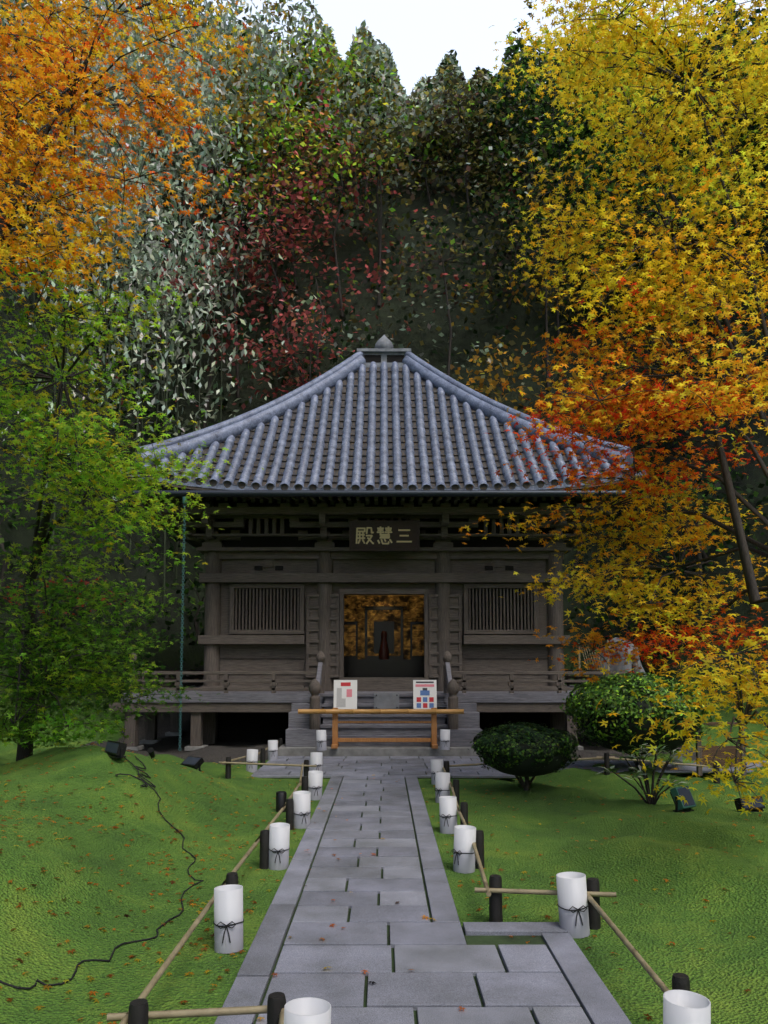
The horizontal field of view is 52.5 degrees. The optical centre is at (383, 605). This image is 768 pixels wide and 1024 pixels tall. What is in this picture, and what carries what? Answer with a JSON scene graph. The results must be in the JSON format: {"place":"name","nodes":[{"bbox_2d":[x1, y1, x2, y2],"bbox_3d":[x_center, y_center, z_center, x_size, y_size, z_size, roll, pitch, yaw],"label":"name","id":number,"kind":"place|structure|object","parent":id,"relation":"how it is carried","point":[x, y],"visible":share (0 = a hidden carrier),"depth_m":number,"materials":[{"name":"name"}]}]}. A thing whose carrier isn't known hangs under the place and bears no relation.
{"place":"outdoors","nodes":[
{"label":"outdoors","id":0,"kind":"place"},
{"bbox_2d":[0,0,281,316],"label":"orange maple tree","id":1,"kind":"object","parent":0,"point":[50,78],"depth_m":7.21,"materials":[{"name":"orange plant"}]},
{"bbox_2d":[0,167,767,1023],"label":"ground","id":2,"kind":"structure","parent":0,"point":[724,969],"depth_m":7.63,"materials":[{"name":"green plant"}]},
{"bbox_2d":[0,756,203,988],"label":"garden cables","id":3,"kind":"object","parent":2,"relation":"on","point":[103,960],"visible":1,"depth_m":4.73,"materials":[{"name":"black plastic"}]},
{"bbox_2d":[104,740,126,757],"bbox_3d":[-2.500,1.340,7.269,0.118,0.141,0.324,4,-6,-40],"label":"flood light","id":4,"kind":"object","parent":2,"relation":"on","point":[115,749],"visible":0.98,"depth_m":7.17,"materials":[{"name":"black metal"}]},
{"bbox_2d":[0,246,263,760],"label":"green maple tree","id":5,"kind":"object","parent":2,"relation":"on","point":[113,475],"depth_m":8.15,"materials":[{"name":"green plant"}]},
{"bbox_2d":[180,756,203,770],"bbox_3d":[-2.449,2.030,9.941,0.284,0.173,0.170,-3,-5,35],"label":"flood light","id":6,"kind":"object","parent":2,"relation":"on","point":[196,763],"visible":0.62,"depth_m":9.89,"materials":[{"name":"black metal"}]},
{"bbox_2d":[147,747,286,811],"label":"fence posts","id":7,"kind":"object","parent":2,"relation":"on","point":[281,797],"visible":0.84,"depth_m":7.97,"materials":[{"name":"black wood"}]},
{"bbox_2d":[213,884,243,953],"bbox_3d":[-0.827,1.666,4.139,0.163,0.314,0.166,-2,-8,-3],"label":"lantern","id":8,"kind":"object","parent":2,"relation":"on","point":[228,921],"visible":1,"depth_m":4.08,"materials":[{"name":"white paper"}]},
{"bbox_2d":[0,0,492,500],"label":"hillside bamboo forest","id":9,"kind":"object","parent":2,"relation":"on","point":[209,122],"visible":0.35,"depth_m":29.78,"materials":[{"name":"green plant"}]},
{"bbox_2d":[246,749,257,772],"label":"lantern","id":10,"kind":"object","parent":2,"relation":"on","point":[252,755],"visible":0.93,"depth_m":10.72,"materials":[{"name":"white paper"}]},
{"bbox_2d":[269,822,289,869],"bbox_3d":[-0.780,1.792,5.782,0.161,0.315,0.164,2,-2,-3],"label":"lantern","id":11,"kind":"object","parent":2,"relation":"on","point":[279,838],"visible":1,"depth_m":5.72,"materials":[{"name":"white paper"}]},
{"bbox_2d":[293,791,310,828],"bbox_3d":[-0.765,1.902,7.234,0.174,0.318,0.178,1,-2,-22],"label":"lantern","id":12,"kind":"object","parent":2,"relation":"on","point":[302,804],"visible":0.85,"depth_m":7.16,"materials":[{"name":"white paper"}]},
{"bbox_2d":[308,770,322,799],"bbox_3d":[-0.774,2.024,8.737,0.174,0.305,0.177,3,-2,-15],"label":"lantern","id":13,"kind":"object","parent":2,"relation":"on","point":[315,780],"visible":0.92,"depth_m":8.67,"materials":[{"name":"white paper"}]},
{"bbox_2d":[108,475,645,750],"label":"temple hall","id":14,"kind":"structure","parent":2,"relation":"on","point":[280,577],"depth_m":15.02,"materials":[{"name":"brown wood"}]},
{"bbox_2d":[333,680,356,708],"bbox_3d":[-0.660,1.544,13.306,0.400,0.527,0.107,0,-4,0],"label":"notice board","id":15,"kind":"object","parent":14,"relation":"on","point":[345,694],"visible":0.95,"depth_m":13.30,"materials":[{"name":"white paper"}]},
{"bbox_2d":[298,708,463,748],"bbox_3d":[-0.050,2.005,12.757,2.700,0.640,0.440,0,-4,0],"label":"bench","id":16,"kind":"object","parent":14,"relation":"on","point":[335,712],"visible":1,"depth_m":12.70,"materials":[{"name":"brown wood"}]},
{"bbox_2d":[118,351,649,547],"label":"temple roof","id":17,"kind":"structure","parent":14,"relation":"on","point":[354,426],"depth_m":15.23,"materials":[{"name":"tile"}]},
{"bbox_2d":[178,497,186,750],"bbox_3d":[-3.544,0.301,13.672,0.090,4.462,0.086,0,-4,0],"label":"rain chain","id":18,"kind":"object","parent":17,"relation":"hanging from","point":[183,499],"visible":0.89,"depth_m":13.67,"materials":[{"name":"teal"}]},
{"bbox_2d":[357,335,410,367],"bbox_3d":[0.000,-6.077,18.972,1.320,1.090,1.320,0,-4,0],"label":"roof finial","id":19,"kind":"object","parent":17,"relation":"on","point":[383,350],"visible":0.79,"depth_m":18.39,"materials":[{"name":"stone"}]},
{"bbox_2d":[344,595,423,676],"bbox_3d":[0.000,0.405,16.994,3.000,2.400,0.950,0,-4,0],"label":"doorway","id":20,"kind":"structure","parent":14,"relation":"on","point":[383,635],"depth_m":16.98,"materials":[{"name":"gold metal"}]},
{"bbox_2d":[349,520,419,550],"bbox_3d":[0.009,-1.311,14.636,1.320,0.562,0.208,0,-4,0],"label":"name plaque","id":21,"kind":"object","parent":14,"relation":"attached to","point":[384,535],"visible":1,"depth_m":14.62,"materials":[{"name":"black wood"}]},
{"bbox_2d":[374,693,398,708],"bbox_3d":[0.045,1.635,13.234,0.430,0.290,0.045,0,-4,0],"label":"offering box","id":22,"kind":"object","parent":14,"relation":"on","point":[386,700],"visible":0.88,"depth_m":13.22,"materials":[{"name":"metal"}]},
{"bbox_2d":[413,680,436,708],"bbox_3d":[0.700,1.544,13.306,0.400,0.527,0.107,0,-4,0],"label":"notice board","id":23,"kind":"object","parent":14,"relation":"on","point":[424,694],"visible":0.94,"depth_m":13.30,"materials":[{"name":"white paper"}]},
{"bbox_2d":[578,640,609,682],"bbox_3d":[4.470,1.284,16.651,0.040,1.006,2.340,0,-4,0],"label":"lattice screen","id":24,"kind":"object","parent":14,"relation":"on","point":[595,654],"visible":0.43,"depth_m":16.73,"materials":[{"name":"brown wood"}]},
{"bbox_2d":[278,651,481,756],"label":"steps","id":25,"kind":"structure","parent":2,"relation":"on","point":[464,729],"depth_m":13.05,"materials":[{"name":"grey stone"}]},
{"bbox_2d":[0,742,762,1023],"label":"fallen leaves","id":26,"kind":"object","parent":2,"relation":"on","point":[205,948],"visible":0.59,"depth_m":5.07,"materials":[{"name":"orange plant"}]},
{"bbox_2d":[0,0,767,716],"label":"broadleaf forest","id":27,"kind":"object","parent":2,"relation":"on","point":[442,140],"visible":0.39,"depth_m":32.76,"materials":[{"name":"green plant"}]},
{"bbox_2d":[0,0,767,658],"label":"tree trunks","id":28,"kind":"object","parent":2,"relation":"on","point":[268,254],"visible":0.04,"depth_m":29.45,"materials":[{"name":"brown plant"}]},
{"bbox_2d":[106,738,722,1023],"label":"bamboo fence","id":29,"kind":"object","parent":2,"relation":"on","point":[138,1012],"visible":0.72,"depth_m":4.43,"materials":[{"name":"brown wood"}]},
{"bbox_2d":[431,759,442,784],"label":"lantern","id":30,"kind":"object","parent":2,"relation":"on","point":[436,765],"visible":0.54,"depth_m":9.80,"materials":[{"name":"white paper"}]},
{"bbox_2d":[434,772,449,802],"bbox_3d":[0.644,2.003,8.546,0.173,0.317,0.176,-6,-10,38],"label":"lantern","id":31,"kind":"object","parent":2,"relation":"on","point":[442,782],"visible":0.87,"depth_m":8.49,"materials":[{"name":"white paper"}]},
{"bbox_2d":[439,796,456,833],"bbox_3d":[0.579,1.887,7.010,0.168,0.312,0.171,-3,-7,18],"label":"lantern","id":32,"kind":"object","parent":2,"relation":"on","point":[448,812],"visible":0.93,"depth_m":6.95,"materials":[{"name":"white paper"}]},
{"bbox_2d":[451,825,475,873],"bbox_3d":[0.590,1.787,5.706,0.174,0.312,0.171,6,-6,-42],"label":"lantern","id":33,"kind":"object","parent":2,"relation":"on","point":[463,851],"visible":0.92,"depth_m":5.64,"materials":[{"name":"white paper"}]},
{"bbox_2d":[467,721,583,790],"bbox_3d":[1.662,1.803,9.187,1.381,0.863,1.294,0,-4,0],"label":"dome shrub","id":34,"kind":"object","parent":2,"relation":"on","point":[511,747],"depth_m":8.83,"materials":[{"name":"green plant"}]},
{"bbox_2d":[556,872,589,937],"bbox_3d":[1.062,1.681,4.373,0.174,0.318,0.178,-2,-6,-6],"label":"lantern","id":35,"kind":"object","parent":2,"relation":"on","point":[572,904],"visible":0.94,"depth_m":4.31,"materials":[{"name":"white paper"}]},
{"bbox_2d":[459,0,767,815],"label":"maple tree","id":36,"kind":"object","parent":2,"relation":"on","point":[587,30],"depth_m":7.49,"materials":[{"name":"yellow plant"}]},
{"bbox_2d":[591,637,645,678],"bbox_3d":[5.540,1.673,18.044,1.333,1.856,1.330,0,-4,0],"label":"cliff rock","id":37,"kind":"object","parent":2,"relation":"on","point":[618,666],"visible":0.19,"depth_m":17.71,"materials":[{"name":"grey stone"}]},
{"bbox_2d":[559,668,719,768],"bbox_3d":[3.570,1.629,10.959,2.212,1.478,2.025,0,-4,0],"label":"round shrub","id":38,"kind":"object","parent":2,"relation":"on","point":[575,705],"depth_m":10.39,"materials":[{"name":"green plant"}]},
{"bbox_2d":[597,743,685,804],"bbox_3d":[2.751,1.820,8.273,0.972,0.657,1.012,0,-4,0],"label":"rhododendron","id":39,"kind":"object","parent":2,"relation":"on","point":[636,774],"depth_m":8.16,"materials":[{"name":"green plant"}]},
{"bbox_2d":[670,786,695,811],"bbox_3d":[2.823,1.831,7.357,0.224,0.229,0.161,3,-5,-35],"label":"flood light","id":40,"kind":"object","parent":2,"relation":"on","point":[685,792],"visible":0.91,"depth_m":7.32,"materials":[{"name":"teal"}]},
{"bbox_2d":[663,990,710,1023],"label":"lantern","id":41,"kind":"object","parent":2,"relation":"on","point":[684,1007],"visible":1,"depth_m":2.73,"materials":[{"name":"white paper"}]},
{"bbox_2d":[695,720,746,775],"bbox_3d":[4.599,1.946,10.628,0.660,0.750,0.070,0,-4,0],"label":"wooden notice stand","id":42,"kind":"object","parent":2,"relation":"on","point":[700,748],"visible":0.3,"depth_m":10.61,"materials":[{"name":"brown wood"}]},
{"bbox_2d":[734,796,764,811],"bbox_3d":[3.522,1.917,7.506,0.324,0.142,0.122,2,-5,-25],"label":"flood light","id":43,"kind":"object","parent":2,"relation":"on","point":[738,802],"visible":0.64,"depth_m":7.46,"materials":[{"name":"black metal"}]},
{"bbox_2d":[37,0,767,95],"label":"sky","id":44,"kind":"structure","parent":0,"point":[418,33],"materials":[{"name":"white"}]},
{"bbox_2d":[214,756,767,1023],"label":"stone path","id":45,"kind":"structure","parent":0,"point":[488,972],"depth_m":4.23,"materials":[{"name":"stone"}]},
{"bbox_2d":[268,740,277,759],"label":"lantern","id":46,"kind":"object","parent":45,"relation":"on","point":[272,749],"visible":1,"depth_m":12.07,"materials":[{"name":"white paper"}]},
{"bbox_2d":[284,997,330,1023],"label":"lantern","id":47,"kind":"object","parent":45,"relation":"on","point":[307,1010],"visible":1,"depth_m":2.70,"materials":[{"name":"white paper"}]},
{"bbox_2d":[310,752,322,770],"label":"lantern","id":48,"kind":"object","parent":45,"relation":"on","point":[316,758],"visible":0.68,"depth_m":10.49,"materials":[{"name":"white paper"}]},
{"bbox_2d":[316,730,326,750],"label":"lantern","id":49,"kind":"object","parent":45,"relation":"on","point":[321,740],"visible":1,"depth_m":12.24,"materials":[{"name":"white paper"}]},
{"bbox_2d":[440,729,449,749],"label":"lantern","id":50,"kind":"object","parent":45,"relation":"on","point":[444,739],"visible":1,"depth_m":12.32,"materials":[{"name":"white paper"}]},
{"bbox_2d":[670,749,682,769],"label":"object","id":51,"kind":"object","parent":45,"relation":"on","point":[679,767],"visible":0.38,"depth_m":10.92,"materials":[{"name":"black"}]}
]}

